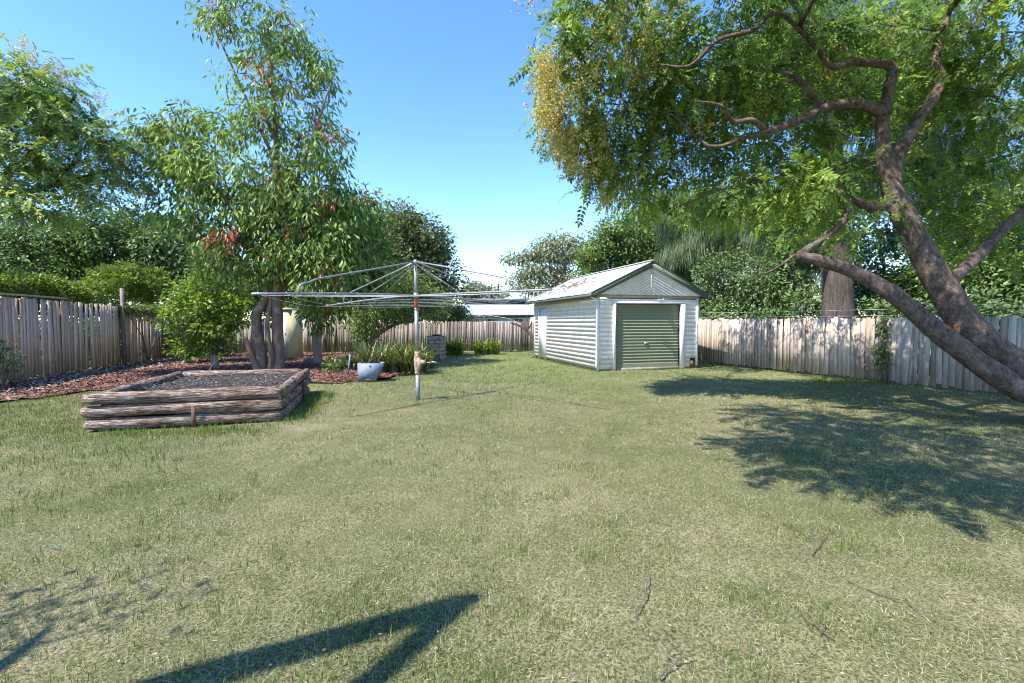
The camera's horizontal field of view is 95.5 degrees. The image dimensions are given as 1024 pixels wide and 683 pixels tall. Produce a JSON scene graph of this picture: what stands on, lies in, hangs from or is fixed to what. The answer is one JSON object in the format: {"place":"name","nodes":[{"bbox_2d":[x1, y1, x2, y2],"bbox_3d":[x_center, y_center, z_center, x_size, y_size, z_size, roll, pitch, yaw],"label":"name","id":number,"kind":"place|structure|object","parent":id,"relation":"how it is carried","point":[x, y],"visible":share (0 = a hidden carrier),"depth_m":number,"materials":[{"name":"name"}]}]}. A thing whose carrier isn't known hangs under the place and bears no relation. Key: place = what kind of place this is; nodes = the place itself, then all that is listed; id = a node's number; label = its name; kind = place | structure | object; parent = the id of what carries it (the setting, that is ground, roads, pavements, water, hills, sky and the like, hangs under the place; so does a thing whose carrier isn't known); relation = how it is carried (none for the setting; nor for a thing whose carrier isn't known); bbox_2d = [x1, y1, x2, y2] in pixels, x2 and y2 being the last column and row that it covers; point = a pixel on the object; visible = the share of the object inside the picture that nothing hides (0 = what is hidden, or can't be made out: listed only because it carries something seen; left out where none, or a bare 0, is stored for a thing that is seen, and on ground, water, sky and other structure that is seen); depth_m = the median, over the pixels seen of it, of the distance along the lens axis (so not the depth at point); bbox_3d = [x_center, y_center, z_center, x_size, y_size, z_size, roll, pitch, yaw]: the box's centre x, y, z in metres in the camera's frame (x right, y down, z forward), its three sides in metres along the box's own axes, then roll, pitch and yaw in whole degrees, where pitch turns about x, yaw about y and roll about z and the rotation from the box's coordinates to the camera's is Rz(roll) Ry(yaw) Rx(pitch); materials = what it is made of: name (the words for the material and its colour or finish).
{"place":"outdoors","nodes":[
{"label":"outdoors","id":0,"kind":"place"},
{"bbox_2d":[0,352,414,401],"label":"mulch ground","id":1,"kind":"structure","parent":0,"point":[113,386],"depth_m":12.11,"materials":[{"name":"brown wood"}]},
{"bbox_2d":[0,339,30,386],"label":"young shrub","id":2,"kind":"object","parent":1,"relation":"on","point":[8,364],"visible":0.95,"depth_m":10.46,"materials":[{"name":"green plant"}]},
{"bbox_2d":[120,288,126,363],"bbox_3d":[-13.582,-0.413,16.247,0.090,2.900,0.090,0,2,0],"label":"timber post","id":3,"kind":"object","parent":1,"relation":"on","point":[123,327],"visible":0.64,"depth_m":16.21,"materials":[{"name":"grey wood"}]},
{"bbox_2d":[150,328,244,356],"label":"dark bush","id":4,"kind":"object","parent":1,"relation":"on","point":[226,349],"visible":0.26,"depth_m":19.50,"materials":[{"name":"green plant"}]},
{"bbox_2d":[146,257,256,363],"bbox_3d":[-11.049,-1.054,17.110,3.729,3.929,2.982,0,2,0],"label":"leafy shrub","id":5,"kind":"object","parent":1,"relation":"on","point":[215,318],"visible":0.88,"depth_m":16.63,"materials":[{"name":"green plant"}]},
{"bbox_2d":[201,348,225,369],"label":"weedy plant","id":6,"kind":"object","parent":1,"relation":"on","point":[207,357],"visible":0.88,"depth_m":13.37,"materials":[{"name":"green plant"}]},
{"bbox_2d":[210,355,218,368],"bbox_3d":[-9.511,0.696,14.901,0.241,0.503,0.228,0,2,0],"label":"stump post","id":7,"kind":"object","parent":1,"relation":"on","point":[213,360],"visible":0.6,"depth_m":14.83,"materials":[{"name":"grey wood"}]},
{"bbox_2d":[111,0,386,368],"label":"drooping tree","id":8,"kind":"object","parent":1,"relation":"on","point":[295,242],"visible":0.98,"depth_m":13.54,"materials":[{"name":"green plant"}]},
{"bbox_2d":[244,338,259,369],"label":"cut sapling","id":9,"kind":"object","parent":1,"relation":"on","point":[254,363],"visible":0.91,"depth_m":14.06,"materials":[{"name":"brown plant"}]},
{"bbox_2d":[283,308,302,358],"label":"garden shed","id":10,"kind":"structure","parent":1,"relation":"on","point":[293,334],"depth_m":19.19,"materials":[{"name":"beige metal"}]},
{"bbox_2d":[283,312,287,357],"bbox_3d":[-9.453,-0.263,19.183,0.520,1.860,0.047,1,3,30],"label":"door","id":11,"kind":"structure","parent":10,"relation":"in","point":[284,314],"depth_m":19.10,"materials":[{"name":"grey metal"}]},
{"bbox_2d":[302,358,313,364],"bbox_3d":[-7.168,0.718,16.463,0.491,0.286,0.430,0,2,0],"label":"garden rock","id":12,"kind":"object","parent":1,"relation":"on","point":[308,360],"visible":0.69,"depth_m":16.32,"materials":[{"name":"grey stone"}]},
{"bbox_2d":[324,355,337,368],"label":"strappy plant","id":13,"kind":"object","parent":1,"relation":"on","point":[332,360],"visible":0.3,"depth_m":14.86,"materials":[{"name":"green plant"}]},
{"bbox_2d":[320,348,359,372],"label":"weedy plant","id":14,"kind":"object","parent":1,"relation":"on","point":[344,363],"visible":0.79,"depth_m":14.20,"materials":[{"name":"green plant"}]},
{"bbox_2d":[347,354,350,374],"bbox_3d":[-4.600,0.665,13.124,0.115,0.618,0.030,0,2,0],"label":"garden stake","id":15,"kind":"object","parent":1,"relation":"on","point":[349,364],"visible":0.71,"depth_m":13.11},
{"bbox_2d":[294,177,406,363],"bbox_3d":[-5.867,-2.526,16.930,3.817,6.873,3.982,0,2,0],"label":"drooping tree","id":16,"kind":"object","parent":1,"relation":"on","point":[319,328],"visible":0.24,"depth_m":16.78,"materials":[{"name":"green plant"}]},
{"bbox_2d":[357,362,384,381],"bbox_3d":[-3.642,0.778,12.079,0.630,0.460,0.480,0,2,-8],"label":"laundry trough","id":17,"kind":"object","parent":1,"relation":"on","point":[370,371],"visible":0.87,"depth_m":11.85,"materials":[{"name":"grey concrete"}]},
{"bbox_2d":[359,356,379,362],"bbox_3d":[-3.689,0.556,12.062,0.590,0.328,0.519,0,2,-8],"label":"dead plant matter","id":18,"kind":"object","parent":17,"relation":"in","point":[371,360],"visible":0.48,"depth_m":12.01,"materials":[{"name":"plant"}]},
{"bbox_2d":[348,337,433,373],"bbox_3d":[-3.639,0.388,13.866,3.127,1.073,2.649,0,2,0],"label":"strappy plant","id":19,"kind":"object","parent":1,"relation":"on","point":[395,359],"visible":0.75,"depth_m":13.53,"materials":[{"name":"green plant"}]},
{"bbox_2d":[333,259,459,351],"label":"fruit tree","id":20,"kind":"object","parent":1,"relation":"on","point":[365,330],"visible":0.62,"depth_m":19.60,"materials":[{"name":"green plant"}]},
{"bbox_2d":[407,340,445,368],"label":"strappy plant","id":21,"kind":"object","parent":1,"relation":"on","point":[430,365],"visible":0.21,"depth_m":15.42,"materials":[{"name":"green plant"}]},
{"bbox_2d":[472,314,512,322],"bbox_3d":[-1.973,-0.891,32.991,3.842,2.090,3.842,-1,3,-25],"label":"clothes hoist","id":22,"kind":"object","parent":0,"point":[491,317],"visible":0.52,"depth_m":32.82,"materials":[{"name":"metal"}]},
{"bbox_2d":[453,304,533,337],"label":"neighbour house","id":23,"kind":"structure","parent":0,"point":[513,312],"depth_m":44.23,"materials":[{"name":"metal"}]},
{"bbox_2d":[487,318,496,321],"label":"window","id":24,"kind":"structure","parent":23,"relation":"in","point":[488,319],"depth_m":43.94,"materials":[{"name":"grey glass"}]},
{"bbox_2d":[0,323,1023,682],"bbox_3d":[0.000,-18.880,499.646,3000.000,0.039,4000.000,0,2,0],"label":"ground","id":25,"kind":"structure","parent":0,"point":[368,419],"depth_m":3.27,"materials":[{"name":"plant"}]},
{"bbox_2d":[0,217,96,283],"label":"evergreen tree","id":26,"kind":"object","parent":25,"relation":"on","point":[8,249],"visible":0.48,"depth_m":22.92,"materials":[{"name":"green plant"}]},
{"bbox_2d":[0,268,112,377],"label":"clipped hedge","id":27,"kind":"object","parent":25,"relation":"on","point":[21,282],"visible":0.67,"depth_m":13.54,"materials":[{"name":"green plant"}]},
{"bbox_2d":[18,315,113,357],"bbox_3d":[-15.255,-0.033,14.191,2.750,2.422,6.421,0,2,-8],"label":"undergrowth bush","id":28,"kind":"object","parent":25,"relation":"on","point":[73,327],"visible":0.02,"depth_m":16.11,"materials":[{"name":"green plant"}]},
{"bbox_2d":[5,200,153,318],"bbox_3d":[-22.861,-3.547,24.833,6.230,8.148,5.886,1,3,32],"label":"evergreen tree","id":29,"kind":"object","parent":25,"relation":"on","point":[87,258],"visible":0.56,"depth_m":23.58,"materials":[{"name":"green plant"}]},
{"bbox_2d":[0,28,172,243],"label":"golden rain tree","id":30,"kind":"object","parent":25,"relation":"on","point":[40,103],"visible":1,"depth_m":11.73,"materials":[{"name":"green plant"}]},
{"bbox_2d":[0,293,191,381],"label":"paling fence","id":31,"kind":"object","parent":25,"relation":"on","point":[65,336],"visible":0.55,"depth_m":13.46,"materials":[{"name":"grey wood"}]},
{"bbox_2d":[112,302,166,360],"bbox_3d":[-14.035,-0.370,17.822,0.876,2.313,3.616,-1,2,-15],"label":"ivy","id":32,"kind":"object","parent":31,"relation":"attached to","point":[134,309],"visible":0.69,"depth_m":17.44,"materials":[{"name":"green plant"}]},
{"bbox_2d":[73,317,166,361],"bbox_3d":[-16.657,-0.105,19.717,2.927,2.346,6.316,0,2,-11],"label":"undergrowth bush","id":33,"kind":"object","parent":25,"relation":"on","point":[120,336],"visible":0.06,"depth_m":18.71,"materials":[{"name":"green plant"}]},
{"bbox_2d":[73,257,173,345],"bbox_3d":[-16.029,-1.340,19.380,3.268,4.118,3.103,-1,3,-33],"label":"round bush","id":34,"kind":"object","parent":25,"relation":"on","point":[136,286],"visible":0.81,"depth_m":18.96,"materials":[{"name":"green plant"}]},
{"bbox_2d":[83,201,245,347],"bbox_3d":[-18.894,-3.685,25.867,8.528,8.265,5.590,0,2,0],"label":"evergreen tree","id":35,"kind":"object","parent":25,"relation":"on","point":[158,253],"visible":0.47,"depth_m":24.61,"materials":[{"name":"green plant"}]},
{"bbox_2d":[79,368,310,430],"bbox_3d":[-5.151,0.912,8.314,2.643,0.579,3.465,-1,2,-17],"label":"raised garden bed","id":36,"kind":"object","parent":25,"relation":"on","point":[198,397],"visible":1,"depth_m":6.86,"materials":[{"name":"wood"}]},
{"bbox_2d":[142,255,290,326],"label":"bushy tree","id":37,"kind":"object","parent":25,"relation":"on","point":[254,304],"visible":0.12,"depth_m":29.11,"materials":[{"name":"green plant"}]},
{"bbox_2d":[194,318,329,352],"bbox_3d":[-11.942,-0.298,22.334,6.284,1.773,0.229,0,2,-7],"label":"paling fence","id":38,"kind":"object","parent":25,"relation":"on","point":[308,342],"visible":0.14,"depth_m":22.47,"materials":[{"name":"grey wood"}]},
{"bbox_2d":[236,278,317,328],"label":"bushy tree","id":39,"kind":"object","parent":25,"relation":"on","point":[287,304],"visible":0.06,"depth_m":29.83,"materials":[{"name":"green plant"}]},
{"bbox_2d":[304,188,429,330],"bbox_3d":[-8.071,-3.979,25.756,7.988,8.920,5.933,1,2,20],"label":"bushy tree","id":40,"kind":"object","parent":25,"relation":"on","point":[405,271],"visible":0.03,"depth_m":25.14,"materials":[{"name":"green plant"}]},
{"bbox_2d":[329,316,414,352],"bbox_3d":[-6.831,-0.344,23.003,4.287,1.812,0.224,0,2,-6],"label":"paling fence","id":41,"kind":"object","parent":25,"relation":"on","point":[337,343],"visible":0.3,"depth_m":22.86,"materials":[{"name":"grey wood"}]},
{"bbox_2d":[251,259,552,399],"bbox_3d":[-1.849,-0.172,8.991,4.337,2.810,4.337,0,2,-9],"label":"clothes hoist","id":42,"kind":"object","parent":25,"relation":"on","point":[418,361],"visible":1,"depth_m":8.86,"materials":[{"name":"metal"}]},
{"bbox_2d":[365,196,472,342],"bbox_3d":[-5.974,-3.916,26.891,7.489,8.639,5.604,0,2,0],"label":"tall tree","id":43,"kind":"object","parent":25,"relation":"on","point":[423,245],"visible":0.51,"depth_m":26.01,"materials":[{"name":"green plant"}]},
{"bbox_2d":[426,334,445,360],"bbox_3d":[-2.990,0.244,18.370,0.672,1.043,0.518,0,2,6],"label":"brick incinerator","id":44,"kind":"object","parent":25,"relation":"on","point":[437,339],"visible":0.73,"depth_m":18.13,"materials":[{"name":"brick"}]},
{"bbox_2d":[419,297,475,325],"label":"shrubby tree","id":45,"kind":"object","parent":25,"relation":"on","point":[462,315],"visible":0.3,"depth_m":27.51,"materials":[{"name":"green plant"}]},
{"bbox_2d":[446,338,466,354],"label":"strappy plant","id":46,"kind":"object","parent":25,"relation":"on","point":[455,347],"visible":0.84,"depth_m":21.70,"materials":[{"name":"green plant"}]},
{"bbox_2d":[419,321,533,351],"bbox_3d":[-0.137,-0.258,23.735,9.295,1.580,0.221,0,2,-6],"label":"paling fence","id":47,"kind":"object","parent":25,"relation":"on","point":[511,339],"visible":0.43,"depth_m":23.51,"materials":[{"name":"grey wood"}]},
{"bbox_2d":[457,278,513,303],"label":"gum tree","id":48,"kind":"object","parent":25,"relation":"on","point":[481,284],"visible":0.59,"depth_m":78.30,"materials":[{"name":"green plant"}]},
{"bbox_2d":[470,337,503,353],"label":"strappy plant","id":49,"kind":"object","parent":25,"relation":"on","point":[491,347],"visible":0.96,"depth_m":21.84,"materials":[{"name":"green plant"}]},
{"bbox_2d":[462,299,529,304],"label":"neighbour house","id":50,"kind":"structure","parent":25,"relation":"on","point":[513,301],"depth_m":57.73,"materials":[{"name":"metal"}]},
{"bbox_2d":[0,383,1023,682],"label":"fallen leaves","id":51,"kind":"object","parent":25,"relation":"on","point":[524,599],"visible":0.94,"depth_m":2.36,"materials":[{"name":"brown plant"}]},
{"bbox_2d":[504,295,529,298],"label":"neighbour house","id":52,"kind":"structure","parent":25,"relation":"on","point":[515,297],"depth_m":75.89,"materials":[{"name":"metal"}]},
{"bbox_2d":[511,316,533,340],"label":"fallen branch","id":53,"kind":"object","parent":25,"relation":"on","point":[524,328],"visible":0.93,"depth_m":22.06,"materials":[{"name":"brown wood"}]},
{"bbox_2d":[498,228,586,299],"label":"gum tree","id":54,"kind":"object","parent":25,"relation":"on","point":[545,251],"visible":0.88,"depth_m":60.33,"materials":[{"name":"green plant"}]},
{"bbox_2d":[525,260,710,370],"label":"garage","id":55,"kind":"structure","parent":25,"relation":"on","point":[644,315],"depth_m":14.98,"materials":[{"name":"painted weatherboard"},{"name":"pale iron"},{"name":"green painted metal"}]},
{"bbox_2d":[539,309,544,357],"bbox_3d":[1.253,-0.336,19.031,0.030,1.980,0.710,-1,2,-16],"label":"side door","id":56,"kind":"structure","parent":55,"relation":"in","point":[541,311],"depth_m":19.03,"materials":[{"name":"metal"}]},
{"bbox_2d":[536,277,604,295],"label":"dead branches","id":57,"kind":"object","parent":55,"relation":"on","point":[573,285],"visible":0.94,"depth_m":17.25,"materials":[{"name":"brown wood"}]},
{"bbox_2d":[616,303,678,367],"bbox_3d":[4.310,-0.196,14.860,2.360,2.060,0.065,-1,2,-16],"label":"roller door","id":58,"kind":"structure","parent":55,"relation":"in","point":[646,334],"depth_m":14.88,"materials":[{"name":"metal"}]},
{"bbox_2d":[629,574,648,613],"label":"fallen twig","id":59,"kind":"object","parent":25,"relation":"on","point":[645,592],"visible":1,"depth_m":2.57,"materials":[{"name":"beige wood"}]},
{"bbox_2d":[567,207,719,296],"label":"broadleaf tree","id":60,"kind":"object","parent":25,"relation":"on","point":[617,247],"visible":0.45,"depth_m":24.83,"materials":[{"name":"green plant"}]},
{"bbox_2d":[632,515,673,523],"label":"fallen twig","id":61,"kind":"object","parent":25,"relation":"on","point":[653,519],"visible":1,"depth_m":3.50,"materials":[{"name":"beige wood"}]},
{"bbox_2d":[657,646,694,675],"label":"fallen twig","id":62,"kind":"object","parent":25,"relation":"on","point":[665,668],"visible":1,"depth_m":2.05,"materials":[{"name":"beige wood"}]},
{"bbox_2d":[636,168,764,337],"bbox_3d":[9.503,-3.778,22.824,6.794,8.701,4.902,0,2,0],"label":"weeping tree","id":63,"kind":"object","parent":25,"relation":"on","point":[680,252],"visible":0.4,"depth_m":21.94,"materials":[{"name":"green plant"}]},
{"bbox_2d":[689,243,770,319],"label":"evergreen tree","id":64,"kind":"object","parent":25,"relation":"on","point":[708,282],"visible":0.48,"depth_m":19.13,"materials":[{"name":"green plant"}]},
{"bbox_2d":[698,283,821,357],"bbox_3d":[9.052,-0.509,17.019,3.304,3.161,5.749,-1,3,-21],"label":"undergrowth bush","id":65,"kind":"object","parent":25,"relation":"on","point":[761,314],"visible":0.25,"depth_m":16.30,"materials":[{"name":"green plant"}]},
{"bbox_2d":[508,0,1023,402],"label":"golden rain tree","id":66,"kind":"object","parent":25,"relation":"on","point":[966,334],"visible":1,"depth_m":7.79,"materials":[{"name":"green plant"}]},
{"bbox_2d":[724,219,821,362],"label":"evergreen tree","id":67,"kind":"object","parent":25,"relation":"on","point":[774,282],"visible":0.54,"depth_m":16.97,"materials":[{"name":"green plant"}]},
{"bbox_2d":[720,180,859,354],"bbox_3d":[11.704,-3.284,19.988,5.227,7.938,4.746,1,3,23],"label":"weeping tree","id":68,"kind":"object","parent":25,"relation":"on","point":[762,241],"visible":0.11,"depth_m":19.47,"materials":[{"name":"green plant"}]},
{"bbox_2d":[797,286,818,318],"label":"bare sapling","id":69,"kind":"object","parent":25,"relation":"on","point":[805,306],"visible":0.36,"depth_m":15.42,"materials":[{"name":"grey plant"}]},
{"bbox_2d":[808,534,827,554],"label":"fallen twig","id":70,"kind":"object","parent":25,"relation":"on","point":[820,542],"visible":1,"depth_m":3.13,"materials":[{"name":"beige wood"}]},
{"bbox_2d":[803,615,834,640],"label":"fallen twig","id":71,"kind":"object","parent":25,"relation":"on","point":[818,627],"visible":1,"depth_m":2.27,"materials":[{"name":"beige wood"}]},
{"bbox_2d":[698,316,1023,392],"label":"paling fence","id":72,"kind":"object","parent":25,"relation":"on","point":[757,346],"visible":0.51,"depth_m":12.62,"materials":[{"name":"grey wood"}]},
{"bbox_2d":[862,314,897,383],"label":"fence vine","id":73,"kind":"object","parent":72,"relation":"attached to","point":[881,361],"visible":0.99,"depth_m":11.52,"materials":[{"name":"green plant"}]},
{"bbox_2d":[797,314,992,316],"bbox_3d":[9.350,-0.668,11.582,0.010,0.060,17.196,-1,3,-21],"label":"fence wire","id":74,"kind":"object","parent":72,"relation":"attached to","point":[889,315],"visible":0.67,"depth_m":12.96,"materials":[{"name":"grey metal"}]},
{"bbox_2d":[703,0,1023,365],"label":"furrowed tree","id":75,"kind":"object","parent":25,"relation":"on","point":[837,291],"visible":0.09,"depth_m":14.23,"materials":[{"name":"green plant"}]},
{"bbox_2d":[850,214,940,318],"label":"evergreen tree","id":76,"kind":"object","parent":25,"relation":"on","point":[885,249],"visible":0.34,"depth_m":16.52,"materials":[{"name":"green plant"}]},
{"bbox_2d":[847,580,948,627],"bbox_3d":[2.064,1.381,2.486,0.086,0.019,0.460,-1,3,-25],"label":"fallen twig","id":77,"kind":"object","parent":25,"relation":"on","point":[910,604],"visible":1,"depth_m":2.49,"materials":[{"name":"beige wood"}]},
{"bbox_2d":[818,286,1023,369],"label":"undergrowth bush","id":78,"kind":"object","parent":25,"relation":"on","point":[930,307],"visible":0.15,"depth_m":12.82,"materials":[{"name":"green plant"}]},
{"bbox_2d":[884,209,1011,359],"bbox_3d":[14.256,-1.749,14.992,4.603,5.286,3.508,-1,2,-20],"label":"evergreen tree","id":79,"kind":"object","parent":25,"relation":"on","point":[911,271],"visible":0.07,"depth_m":15.25,"materials":[{"name":"green plant"}]},
{"bbox_2d":[951,184,1023,315],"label":"evergreen tree","id":80,"kind":"object","parent":25,"relation":"on","point":[987,280],"visible":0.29,"depth_m":13.35,"materials":[{"name":"green plant"}]},
{"bbox_2d":[966,258,1023,325],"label":"undergrowth bush","id":81,"kind":"object","parent":25,"relation":"on","point":[1016,303],"visible":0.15,"depth_m":12.56,"materials":[{"name":"green plant"}]},
{"bbox_2d":[0,0,1023,322],"label":"sky","id":82,"kind":"structure","parent":0,"point":[437,117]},
{"bbox_2d":[723,306,1006,312],"bbox_3d":[9.350,-0.828,11.576,0.010,0.060,17.196,-1,3,-21],"label":"fence wire","id":83,"kind":"object","parent":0,"point":[841,310],"visible":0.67,"depth_m":12.76,"materials":[{"name":"grey metal"}]}
]}

